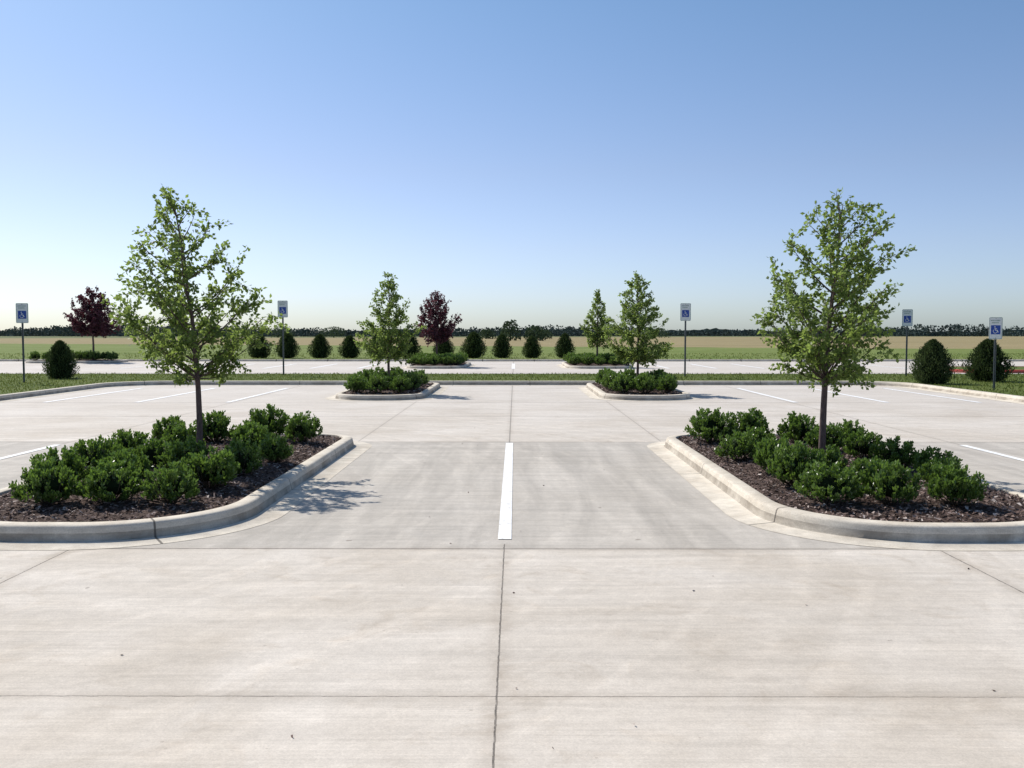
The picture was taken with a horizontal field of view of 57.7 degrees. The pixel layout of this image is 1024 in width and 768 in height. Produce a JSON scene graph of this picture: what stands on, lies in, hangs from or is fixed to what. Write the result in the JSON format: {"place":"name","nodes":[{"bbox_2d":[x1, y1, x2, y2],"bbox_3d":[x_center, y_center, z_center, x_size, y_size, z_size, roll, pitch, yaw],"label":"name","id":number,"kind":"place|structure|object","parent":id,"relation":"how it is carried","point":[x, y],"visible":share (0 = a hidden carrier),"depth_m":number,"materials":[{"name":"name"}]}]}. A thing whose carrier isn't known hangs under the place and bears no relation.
{"place":"outdoors","nodes":[
{"label":"outdoors","id":0,"kind":"place"},
{"bbox_2d":[0,362,1023,767],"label":"parking lot pavement","id":1,"kind":"structure","parent":0,"point":[368,608],"depth_m":5.36,"materials":[{"name":"concrete"}]},
{"bbox_2d":[25,359,127,362],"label":"concrete kerb","id":2,"kind":"structure","parent":1,"relation":"on","point":[113,361],"depth_m":50.78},
{"bbox_2d":[34,359,112,360],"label":"mulch bed","id":3,"kind":"object","parent":2,"relation":"in","point":[85,360],"visible":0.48,"depth_m":51.48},
{"bbox_2d":[28,350,40,359],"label":"holly shrub","id":4,"kind":"object","parent":3,"relation":"on","point":[33,356],"visible":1,"depth_m":51.38,"materials":[{"name":"green plant"}]},
{"bbox_2d":[63,286,121,351],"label":"purple plum tree","id":5,"kind":"object","parent":3,"relation":"on","point":[96,319],"visible":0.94,"depth_m":51.75,"materials":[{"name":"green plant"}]},
{"bbox_2d":[89,351,101,359],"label":"holly shrub","id":6,"kind":"object","parent":3,"relation":"on","point":[94,355],"visible":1,"depth_m":51.29,"materials":[{"name":"green plant"}]},
{"bbox_2d":[105,351,118,360],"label":"holly shrub","id":7,"kind":"object","parent":3,"relation":"on","point":[112,355],"visible":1,"depth_m":51.29,"materials":[{"name":"green plant"}]},
{"bbox_2d":[0,433,371,549],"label":"concrete kerb","id":8,"kind":"structure","parent":1,"relation":"on","point":[282,495],"depth_m":7.52,"materials":[{"name":"concrete"}]},
{"bbox_2d":[0,435,341,521],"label":"mulch bed","id":9,"kind":"object","parent":8,"relation":"in","point":[74,508],"visible":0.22,"depth_m":8.06,"materials":[{"name":"brown wood"}]},
{"bbox_2d":[8,456,81,504],"bbox_3d":[-3.998,0.835,7.963,0.576,0.408,0.540,3,4,43],"label":"holly shrub","id":10,"kind":"object","parent":9,"relation":"on","point":[47,483],"visible":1,"depth_m":7.90,"materials":[{"name":"green plant"}]},
{"bbox_2d":[20,445,91,483],"bbox_3d":[-4.310,0.787,8.814,0.629,0.413,0.590,-2,4,-31],"label":"holly shrub","id":11,"kind":"object","parent":9,"relation":"on","point":[74,462],"visible":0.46,"depth_m":8.75,"materials":[{"name":"green plant"}]},
{"bbox_2d":[72,434,124,472],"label":"holly shrub","id":12,"kind":"object","parent":9,"relation":"on","point":[97,450],"visible":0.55,"depth_m":9.54,"materials":[{"name":"green plant"}]},
{"bbox_2d":[72,458,143,502],"bbox_3d":[-3.490,0.843,8.059,0.593,0.381,0.633,-1,3,-23],"label":"holly shrub","id":13,"kind":"object","parent":9,"relation":"on","point":[108,483],"visible":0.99,"depth_m":7.96,"materials":[{"name":"green plant"}]},
{"bbox_2d":[95,447,153,479],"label":"holly shrub","id":14,"kind":"object","parent":9,"relation":"on","point":[119,456],"visible":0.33,"depth_m":8.80,"materials":[{"name":"green plant"}]},
{"bbox_2d":[107,429,149,456],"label":"holly shrub","id":15,"kind":"object","parent":9,"relation":"on","point":[126,439],"visible":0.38,"depth_m":10.60,"materials":[{"name":"green plant"}]},
{"bbox_2d":[132,437,175,466],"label":"holly shrub","id":16,"kind":"object","parent":9,"relation":"on","point":[152,449],"visible":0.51,"depth_m":9.99,"materials":[{"name":"green plant"}]},
{"bbox_2d":[140,461,199,503],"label":"holly shrub","id":17,"kind":"object","parent":9,"relation":"on","point":[173,485],"visible":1,"depth_m":7.91,"materials":[{"name":"green plant"}]},
{"bbox_2d":[150,414,191,440],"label":"holly shrub","id":18,"kind":"object","parent":9,"relation":"on","point":[157,432],"visible":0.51,"depth_m":12.04,"materials":[{"name":"green plant"}]},
{"bbox_2d":[156,435,211,467],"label":"holly shrub","id":19,"kind":"object","parent":9,"relation":"on","point":[178,451],"visible":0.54,"depth_m":9.49,"materials":[{"name":"green plant"}]},
{"bbox_2d":[162,421,205,449],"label":"holly shrub","id":20,"kind":"object","parent":9,"relation":"on","point":[181,432],"visible":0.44,"depth_m":11.16,"materials":[{"name":"green plant"}]},
{"bbox_2d":[101,185,290,448],"bbox_3d":[-3.581,-0.698,10.692,1.781,3.166,1.998,0,3,0],"label":"pear tree","id":21,"kind":"object","parent":9,"relation":"on","point":[185,342],"visible":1,"depth_m":10.56,"materials":[{"name":"green plant"}]},
{"bbox_2d":[180,445,239,488],"bbox_3d":[-2.874,0.786,8.783,0.526,0.420,0.569,-2,4,-30],"label":"holly shrub","id":22,"kind":"object","parent":9,"relation":"on","point":[216,470],"visible":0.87,"depth_m":8.66,"materials":[{"name":"green plant"}]},
{"bbox_2d":[193,409,238,442],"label":"holly shrub","id":23,"kind":"object","parent":9,"relation":"on","point":[215,428],"visible":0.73,"depth_m":12.33,"materials":[{"name":"green plant"}]},
{"bbox_2d":[225,438,263,474],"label":"holly shrub","id":24,"kind":"object","parent":9,"relation":"on","point":[250,461],"visible":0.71,"depth_m":9.55,"materials":[{"name":"green plant"}]},
{"bbox_2d":[230,420,275,453],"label":"holly shrub","id":25,"kind":"object","parent":9,"relation":"on","point":[253,435],"visible":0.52,"depth_m":10.98,"materials":[{"name":"green plant"}]},
{"bbox_2d":[242,403,289,436],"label":"holly shrub","id":26,"kind":"object","parent":9,"relation":"on","point":[276,425],"visible":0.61,"depth_m":12.77,"materials":[{"name":"green plant"}]},
{"bbox_2d":[258,434,294,462],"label":"holly shrub","id":27,"kind":"object","parent":9,"relation":"on","point":[278,449],"visible":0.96,"depth_m":10.48,"materials":[{"name":"green plant"}]},
{"bbox_2d":[284,410,322,442],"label":"holly shrub","id":28,"kind":"object","parent":9,"relation":"on","point":[296,427],"visible":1,"depth_m":12.36,"materials":[{"name":"green plant"}]},
{"bbox_2d":[325,382,448,400],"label":"concrete kerb","id":29,"kind":"structure","parent":1,"relation":"on","point":[434,390],"depth_m":22.58,"materials":[{"name":"concrete"}]},
{"bbox_2d":[343,383,433,394],"bbox_3d":[-3.271,0.092,25.300,1.988,0.125,5.807,0,3,0],"label":"mulch bed","id":30,"kind":"object","parent":29,"relation":"in","point":[421,388],"visible":0.34,"depth_m":23.29,"materials":[{"name":"brown wood"}]},
{"bbox_2d":[345,375,367,392],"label":"holly shrub","id":31,"kind":"object","parent":30,"relation":"on","point":[355,383],"visible":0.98,"depth_m":22.99,"materials":[{"name":"green plant"}]},
{"bbox_2d":[357,369,376,380],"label":"holly shrub","id":32,"kind":"object","parent":30,"relation":"on","point":[366,373],"visible":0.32,"depth_m":25.14,"materials":[{"name":"green plant"}]},
{"bbox_2d":[365,372,390,392],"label":"holly shrub","id":33,"kind":"object","parent":30,"relation":"on","point":[376,384],"visible":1,"depth_m":22.81,"materials":[{"name":"green plant"}]},
{"bbox_2d":[353,271,426,374],"bbox_3d":[-3.338,-1.452,24.993,1.734,3.134,1.575,-2,4,-32],"label":"pear tree","id":34,"kind":"object","parent":30,"relation":"on","point":[385,339],"visible":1,"depth_m":24.79,"materials":[{"name":"green plant"}]},
{"bbox_2d":[389,374,413,392],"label":"holly shrub","id":35,"kind":"object","parent":30,"relation":"on","point":[397,384],"visible":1,"depth_m":23.01,"materials":[{"name":"green plant"}]},
{"bbox_2d":[402,371,422,389],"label":"holly shrub","id":36,"kind":"object","parent":30,"relation":"on","point":[415,380],"visible":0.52,"depth_m":23.95,"materials":[{"name":"green plant"}]},
{"bbox_2d":[403,362,475,368],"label":"concrete kerb","id":37,"kind":"structure","parent":1,"relation":"on","point":[467,365],"depth_m":42.74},
{"bbox_2d":[411,362,466,365],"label":"mulch bed","id":38,"kind":"object","parent":37,"relation":"in","point":[463,363],"visible":0.29,"depth_m":43.53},
{"bbox_2d":[415,356,428,365],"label":"holly shrub","id":39,"kind":"object","parent":38,"relation":"on","point":[421,361],"visible":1,"depth_m":43.00,"materials":[{"name":"green plant"}]},
{"bbox_2d":[427,355,439,365],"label":"holly shrub","id":40,"kind":"object","parent":38,"relation":"on","point":[432,360],"visible":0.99,"depth_m":43.13,"materials":[{"name":"green plant"}]},
{"bbox_2d":[413,290,462,353],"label":"purple plum tree","id":41,"kind":"object","parent":38,"relation":"on","point":[434,329],"visible":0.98,"depth_m":45.16,"materials":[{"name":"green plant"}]},
{"bbox_2d":[440,355,450,364],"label":"holly shrub","id":42,"kind":"object","parent":38,"relation":"on","point":[447,361],"visible":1,"depth_m":43.19,"materials":[{"name":"green plant"}]},
{"bbox_2d":[450,355,462,364],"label":"holly shrub","id":43,"kind":"object","parent":38,"relation":"on","point":[455,360],"visible":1,"depth_m":43.30,"materials":[{"name":"green plant"}]},
{"bbox_2d":[0,373,1023,403],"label":"concrete kerb","id":44,"kind":"structure","parent":1,"relation":"on","point":[916,386],"depth_m":28.79,"materials":[{"name":"concrete"}]},
{"bbox_2d":[0,364,1023,538],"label":"parking stall lines","id":45,"kind":"object","parent":1,"relation":"on","point":[505,526],"visible":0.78,"depth_m":11.62,"materials":[{"name":"white paint"}]},
{"bbox_2d":[0,359,1023,361],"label":"concrete kerb","id":46,"kind":"structure","parent":1,"relation":"on","point":[500,360],"depth_m":53.98,"materials":[{"name":"concrete"}]},
{"bbox_2d":[557,362,635,368],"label":"concrete kerb","id":47,"kind":"structure","parent":1,"relation":"on","point":[564,365],"depth_m":42.66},
{"bbox_2d":[566,362,625,365],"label":"mulch bed","id":48,"kind":"object","parent":47,"relation":"in","point":[593,364],"visible":0.28,"depth_m":43.70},
{"bbox_2d":[568,355,580,364],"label":"holly shrub","id":49,"kind":"object","parent":48,"relation":"on","point":[575,360],"visible":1,"depth_m":43.34,"materials":[{"name":"green plant"}]},
{"bbox_2d":[581,354,593,364],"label":"holly shrub","id":50,"kind":"object","parent":48,"relation":"on","point":[588,359],"visible":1,"depth_m":43.24,"materials":[{"name":"green plant"}]},
{"bbox_2d":[579,289,613,355],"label":"pear tree","id":51,"kind":"object","parent":48,"relation":"on","point":[597,340],"visible":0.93,"depth_m":45.28,"materials":[{"name":"green plant"}]},
{"bbox_2d":[594,356,605,365],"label":"holly shrub","id":52,"kind":"object","parent":48,"relation":"on","point":[599,360],"visible":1,"depth_m":43.09,"materials":[{"name":"green plant"}]},
{"bbox_2d":[578,382,700,400],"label":"concrete kerb","id":53,"kind":"structure","parent":1,"relation":"on","point":[590,390],"depth_m":22.57,"materials":[{"name":"concrete"}]},
{"bbox_2d":[592,382,682,394],"bbox_3d":[3.331,0.087,25.285,1.987,0.131,5.804,0,3,0],"label":"mulch bed","id":54,"kind":"object","parent":53,"relation":"in","point":[632,391],"visible":0.24,"depth_m":23.25,"materials":[{"name":"brown wood"}]},
{"bbox_2d":[595,368,612,384],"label":"holly shrub","id":55,"kind":"object","parent":54,"relation":"on","point":[600,376],"visible":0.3,"depth_m":26.19,"materials":[{"name":"green plant"}]},
{"bbox_2d":[600,370,619,389],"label":"holly shrub","id":56,"kind":"object","parent":54,"relation":"on","point":[610,378],"visible":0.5,"depth_m":23.95,"materials":[{"name":"green plant"}]},
{"bbox_2d":[608,373,634,392],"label":"holly shrub","id":57,"kind":"object","parent":54,"relation":"on","point":[622,382],"visible":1,"depth_m":22.99,"materials":[{"name":"green plant"}]},
{"bbox_2d":[601,270,673,375],"bbox_3d":[3.426,-1.482,25.197,1.910,3.173,2.128,1,3,13],"label":"pear tree","id":58,"kind":"object","parent":54,"relation":"on","point":[642,354],"visible":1,"depth_m":24.97,"materials":[{"name":"green plant"}]},
{"bbox_2d":[634,373,659,393],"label":"holly shrub","id":59,"kind":"object","parent":54,"relation":"on","point":[642,382],"visible":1,"depth_m":22.81,"materials":[{"name":"green plant"}]},
{"bbox_2d":[648,368,666,379],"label":"holly shrub","id":60,"kind":"object","parent":54,"relation":"on","point":[655,373],"visible":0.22,"depth_m":25.11,"materials":[{"name":"green plant"}]},
{"bbox_2d":[655,373,676,392],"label":"holly shrub","id":61,"kind":"object","parent":54,"relation":"on","point":[667,382],"visible":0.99,"depth_m":23.02,"materials":[{"name":"green plant"}]},
{"bbox_2d":[647,433,1023,550],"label":"concrete kerb","id":62,"kind":"structure","parent":1,"relation":"on","point":[729,494],"depth_m":7.45,"materials":[{"name":"concrete"}]},
{"bbox_2d":[677,434,1023,522],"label":"mulch bed","id":63,"kind":"object","parent":62,"relation":"in","point":[994,505],"visible":0.27,"depth_m":8.02,"materials":[{"name":"brown wood"}]},
{"bbox_2d":[683,407,738,443],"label":"holly shrub","id":64,"kind":"object","parent":63,"relation":"on","point":[709,427],"visible":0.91,"depth_m":12.34,"materials":[{"name":"green plant"}]},
{"bbox_2d":[713,429,761,460],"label":"holly shrub","id":65,"kind":"object","parent":63,"relation":"on","point":[738,445],"visible":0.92,"depth_m":10.66,"materials":[{"name":"green plant"}]},
{"bbox_2d":[727,407,770,435],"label":"holly shrub","id":66,"kind":"object","parent":63,"relation":"on","point":[753,417],"visible":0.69,"depth_m":12.73,"materials":[{"name":"green plant"}]},
{"bbox_2d":[746,426,776,443],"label":"holly shrub","id":67,"kind":"object","parent":63,"relation":"on","point":[758,431],"visible":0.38,"depth_m":11.47,"materials":[{"name":"green plant"}]},
{"bbox_2d":[753,434,804,469],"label":"holly shrub","id":68,"kind":"object","parent":63,"relation":"on","point":[764,450],"visible":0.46,"depth_m":9.63,"materials":[{"name":"green plant"}]},
{"bbox_2d":[765,440,826,486],"bbox_3d":[2.698,0.756,8.903,0.564,0.467,0.539,-1,3,-23],"label":"holly shrub","id":69,"kind":"object","parent":63,"relation":"on","point":[785,466],"visible":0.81,"depth_m":8.81,"materials":[{"name":"green plant"}]},
{"bbox_2d":[776,411,818,442],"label":"holly shrub","id":70,"kind":"object","parent":63,"relation":"on","point":[796,428],"visible":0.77,"depth_m":12.34,"materials":[{"name":"green plant"}]},
{"bbox_2d":[803,423,845,449],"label":"holly shrub","id":71,"kind":"object","parent":63,"relation":"on","point":[835,435],"visible":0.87,"depth_m":11.34,"materials":[{"name":"green plant"}]},
{"bbox_2d":[808,444,848,471],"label":"holly shrub","id":72,"kind":"object","parent":63,"relation":"on","point":[834,455],"visible":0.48,"depth_m":9.45,"materials":[{"name":"green plant"}]},
{"bbox_2d":[792,459,867,503],"bbox_3d":[2.756,0.846,8.028,0.625,0.378,0.586,0,3,5],"label":"holly shrub","id":73,"kind":"object","parent":63,"relation":"on","point":[834,484],"visible":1,"depth_m":7.95,"materials":[{"name":"green plant"}]},
{"bbox_2d":[750,187,916,452],"bbox_3d":[3.619,-0.647,10.419,1.646,3.094,2.088,0,3,0],"label":"pear tree","id":74,"kind":"object","parent":63,"relation":"on","point":[818,362],"visible":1,"depth_m":10.35,"materials":[{"name":"green plant"}]},
{"bbox_2d":[829,418,867,445],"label":"holly shrub","id":75,"kind":"object","parent":63,"relation":"on","point":[848,428],"visible":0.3,"depth_m":11.93,"materials":[{"name":"green plant"}]},
{"bbox_2d":[841,427,885,458],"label":"holly shrub","id":76,"kind":"object","parent":63,"relation":"on","point":[856,442],"visible":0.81,"depth_m":10.78,"materials":[{"name":"green plant"}]},
{"bbox_2d":[845,455,894,484],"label":"holly shrub","id":77,"kind":"object","parent":63,"relation":"on","point":[858,462],"visible":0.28,"depth_m":8.74,"materials":[{"name":"green plant"}]},
{"bbox_2d":[858,459,922,504],"bbox_3d":[3.273,0.842,8.001,0.555,0.391,0.520,-2,4,-29],"label":"holly shrub","id":78,"kind":"object","parent":63,"relation":"on","point":[892,484],"visible":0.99,"depth_m":7.92,"materials":[{"name":"green plant"}]},
{"bbox_2d":[870,435,918,467],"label":"holly shrub","id":79,"kind":"object","parent":63,"relation":"on","point":[894,452],"visible":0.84,"depth_m":9.97,"materials":[{"name":"green plant"}]},
{"bbox_2d":[913,445,962,468],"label":"holly shrub","id":80,"kind":"object","parent":63,"relation":"on","point":[923,456],"visible":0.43,"depth_m":9.44,"materials":[{"name":"green plant"}]},
{"bbox_2d":[916,455,968,481],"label":"holly shrub","id":81,"kind":"object","parent":63,"relation":"on","point":[925,472],"visible":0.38,"depth_m":8.83,"materials":[{"name":"green plant"}]},
{"bbox_2d":[924,463,988,505],"bbox_3d":[3.780,0.855,7.933,0.493,0.372,0.484,-1,3,-16],"label":"holly shrub","id":82,"kind":"object","parent":63,"relation":"on","point":[951,484],"visible":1,"depth_m":7.84,"materials":[{"name":"green plant"}]},
{"bbox_2d":[950,366,1023,372],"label":"red painted kerb","id":83,"kind":"structure","parent":1,"relation":"on","point":[1014,371],"depth_m":38.30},
{"bbox_2d":[0,336,1023,358],"bbox_3d":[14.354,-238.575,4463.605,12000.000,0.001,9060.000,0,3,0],"label":"ground","id":84,"kind":"structure","parent":0,"point":[705,345],"depth_m":129.12,"materials":[{"name":"green plant"}]},
{"bbox_2d":[247,334,273,357],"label":"juniper shrub","id":85,"kind":"object","parent":84,"relation":"on","point":[262,352],"visible":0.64,"depth_m":61.55,"materials":[{"name":"green plant"}]},
{"bbox_2d":[272,332,303,357],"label":"juniper shrub","id":86,"kind":"object","parent":84,"relation":"on","point":[290,346],"visible":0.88,"depth_m":61.40,"materials":[{"name":"green plant"}]},
{"bbox_2d":[307,333,333,357],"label":"juniper shrub","id":87,"kind":"object","parent":84,"relation":"on","point":[320,342],"visible":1,"depth_m":61.77,"materials":[{"name":"green plant"}]},
{"bbox_2d":[337,335,361,357],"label":"juniper shrub","id":88,"kind":"object","parent":84,"relation":"on","point":[348,348],"visible":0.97,"depth_m":61.55,"materials":[{"name":"green plant"}]},
{"bbox_2d":[401,332,421,357],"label":"juniper shrub","id":89,"kind":"object","parent":84,"relation":"on","point":[414,349],"visible":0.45,"depth_m":61.50,"materials":[{"name":"green plant"}]},
{"bbox_2d":[431,340,457,353],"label":"juniper shrub","id":90,"kind":"object","parent":84,"relation":"on","point":[445,347],"visible":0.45,"depth_m":61.82,"materials":[{"name":"green plant"}]},
{"bbox_2d":[459,331,487,357],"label":"juniper shrub","id":91,"kind":"object","parent":84,"relation":"on","point":[473,347],"visible":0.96,"depth_m":61.87,"materials":[{"name":"green plant"}]},
{"bbox_2d":[491,333,513,357],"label":"juniper shrub","id":92,"kind":"object","parent":84,"relation":"on","point":[500,349],"visible":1,"depth_m":61.99,"materials":[{"name":"green plant"}]},
{"bbox_2d":[0,323,1023,336],"bbox_3d":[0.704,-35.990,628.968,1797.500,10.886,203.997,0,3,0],"label":"distant tree line","id":93,"kind":"object","parent":84,"relation":"on","point":[54,330],"visible":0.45,"depth_m":621.65,"materials":[{"name":"plant"}]},
{"bbox_2d":[270,319,791,340],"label":"distant trees","id":94,"kind":"object","parent":84,"relation":"on","point":[536,334],"visible":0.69,"depth_m":221.51,"materials":[{"name":"plant"}]},
{"bbox_2d":[521,335,541,357],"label":"juniper shrub","id":95,"kind":"object","parent":84,"relation":"on","point":[531,348],"visible":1,"depth_m":61.75,"materials":[{"name":"green plant"}]},
{"bbox_2d":[552,333,575,357],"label":"juniper shrub","id":96,"kind":"object","parent":84,"relation":"on","point":[565,345],"visible":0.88,"depth_m":61.65,"materials":[{"name":"green plant"}]},
{"bbox_2d":[0,372,1023,395],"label":"lawn median","id":97,"kind":"object","parent":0,"point":[1012,384],"visible":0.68,"depth_m":30.44,"materials":[{"name":"green plant"}]},
{"bbox_2d":[16,303,28,381],"bbox_3d":[-14.840,-1.189,28.233,0.360,2.520,0.045,0,3,-6],"label":"disabled parking sign","id":98,"kind":"object","parent":97,"relation":"on","point":[22,318],"visible":1,"depth_m":28.18,"materials":[{"name":"metal"}]},
{"bbox_2d":[41,340,79,378],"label":"juniper shrub","id":99,"kind":"object","parent":97,"relation":"on","point":[59,363],"visible":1,"depth_m":30.84,"materials":[{"name":"green plant"}]},
{"bbox_2d":[278,301,287,373],"bbox_3d":[-8.192,-1.591,33.298,0.360,2.780,0.045,0,3,0],"label":"disabled parking sign","id":100,"kind":"object","parent":97,"relation":"on","point":[283,307],"visible":0.96,"depth_m":33.23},
{"bbox_2d":[680,303,690,375],"bbox_3d":[5.953,-1.449,31.958,0.360,2.640,0.045,0,3,0],"label":"disabled parking sign","id":101,"kind":"object","parent":97,"relation":"on","point":[685,312],"visible":0.99,"depth_m":31.89,"materials":[{"name":"metal"}]},
{"bbox_2d":[902,309,912,375],"bbox_3d":[13.977,-1.412,32.935,0.360,2.460,0.045,0,3,6],"label":"disabled parking sign","id":102,"kind":"object","parent":97,"relation":"on","point":[907,317],"visible":0.99,"depth_m":32.88,"materials":[{"name":"metal"}]},
{"bbox_2d":[909,339,957,383],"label":"juniper shrub","id":103,"kind":"object","parent":97,"relation":"on","point":[933,361],"visible":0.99,"depth_m":27.52,"materials":[{"name":"green plant"}]},
{"bbox_2d":[958,338,1016,381],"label":"juniper shrub","id":104,"kind":"object","parent":97,"relation":"on","point":[980,362],"visible":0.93,"depth_m":28.90,"materials":[{"name":"green plant"}]},
{"bbox_2d":[989,317,1002,388],"bbox_3d":[12.750,-0.746,24.563,0.340,2.030,0.045,0,3,6],"label":"disabled parking sign","id":105,"kind":"object","parent":97,"relation":"on","point":[995,327],"visible":0.98,"depth_m":24.52,"materials":[{"name":"metal"}]},
{"bbox_2d":[0,0,1023,331],"label":"sky","id":106,"kind":"structure","parent":0,"point":[519,160],"materials":[{"name":"blue"}]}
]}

